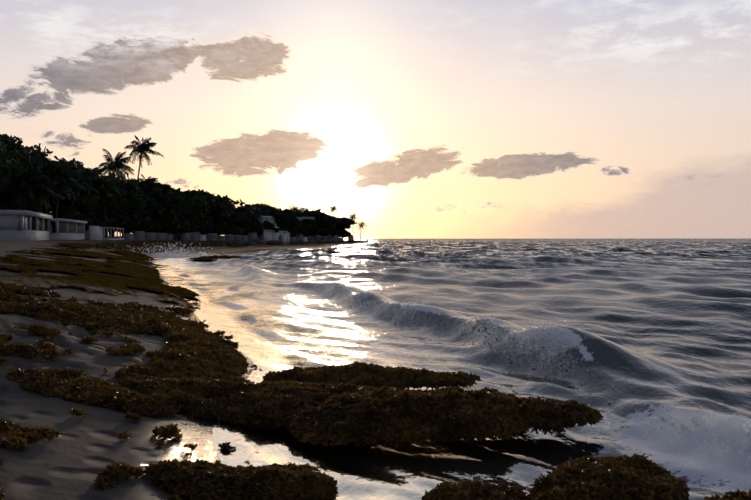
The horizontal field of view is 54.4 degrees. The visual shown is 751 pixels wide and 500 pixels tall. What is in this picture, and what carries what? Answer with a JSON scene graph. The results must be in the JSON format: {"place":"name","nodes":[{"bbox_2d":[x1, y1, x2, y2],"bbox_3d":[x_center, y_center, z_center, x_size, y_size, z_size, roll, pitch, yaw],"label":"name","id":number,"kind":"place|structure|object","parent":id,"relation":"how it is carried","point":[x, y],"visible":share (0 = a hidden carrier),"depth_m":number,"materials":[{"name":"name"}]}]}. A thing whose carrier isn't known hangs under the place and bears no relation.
{"place":"outdoors","nodes":[
{"label":"outdoors","id":0,"kind":"place"},
{"bbox_2d":[0,236,289,499],"bbox_3d":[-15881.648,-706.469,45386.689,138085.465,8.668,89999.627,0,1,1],"label":"sandy beach","id":1,"kind":"structure","parent":0,"point":[73,458],"depth_m":6.12,"materials":[{"name":"beige sand"}]},
{"bbox_2d":[23,149,361,239],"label":"palm trunks","id":2,"kind":"object","parent":1,"relation":"on","point":[40,211],"visible":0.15,"depth_m":112.76,"materials":[{"name":"brown plant"}]},
{"bbox_2d":[0,134,356,237],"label":"trees","id":3,"kind":"object","parent":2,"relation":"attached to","point":[140,211],"visible":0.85,"depth_m":146.46,"materials":[{"name":"green plant"}]},
{"bbox_2d":[1,135,367,231],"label":"palm fronds","id":4,"kind":"object","parent":2,"relation":"on","point":[57,172],"visible":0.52,"depth_m":108.10,"materials":[{"name":"green plant"}]},
{"bbox_2d":[59,221,352,241],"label":"grey walls","id":5,"kind":"structure","parent":1,"relation":"on","point":[144,235],"depth_m":160.20,"materials":[{"name":"grey concrete"}]},
{"bbox_2d":[225,239,367,246],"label":"shore rocks","id":6,"kind":"object","parent":1,"relation":"on","point":[256,242],"depth_m":202.53,"materials":[{"name":"grey stone"}]},
{"bbox_2d":[0,240,736,499],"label":"sargassum heaps","id":7,"kind":"object","parent":1,"relation":"on","point":[87,280],"visible":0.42,"depth_m":20.55,"materials":[{"name":"brown plant"}]},
{"bbox_2d":[0,281,750,499],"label":"sargassum fronds","id":8,"kind":"object","parent":7,"relation":"on","point":[590,475],"visible":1,"depth_m":6.72,"materials":[{"name":"brown plant"}]},
{"bbox_2d":[0,210,338,241],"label":"buildings","id":9,"kind":"structure","parent":0,"point":[11,224],"depth_m":88.40,"materials":[{"name":"white paint"}]},
{"bbox_2d":[24,215,28,229],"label":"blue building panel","id":10,"kind":"structure","parent":9,"relation":"attached to","point":[26,222],"depth_m":73.51,"materials":[{"name":"glass"}]},
{"bbox_2d":[29,217,329,240],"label":"dark building screens","id":11,"kind":"object","parent":9,"relation":"attached to","point":[33,223],"visible":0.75,"depth_m":82.20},
{"bbox_2d":[0,0,750,238],"label":"sky","id":12,"kind":"structure","parent":0,"point":[417,119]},
{"bbox_2d":[152,238,750,499],"bbox_3d":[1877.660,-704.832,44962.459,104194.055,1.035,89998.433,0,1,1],"label":"sea water","id":13,"kind":"structure","parent":0,"point":[662,325],"depth_m":13.91,"materials":[{"name":"liquid"}]},
{"bbox_2d":[115,242,750,468],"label":"foam","id":14,"kind":"object","parent":13,"relation":"on","point":[662,418],"visible":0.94,"depth_m":10.75,"materials":[{"name":"white"}]}
]}

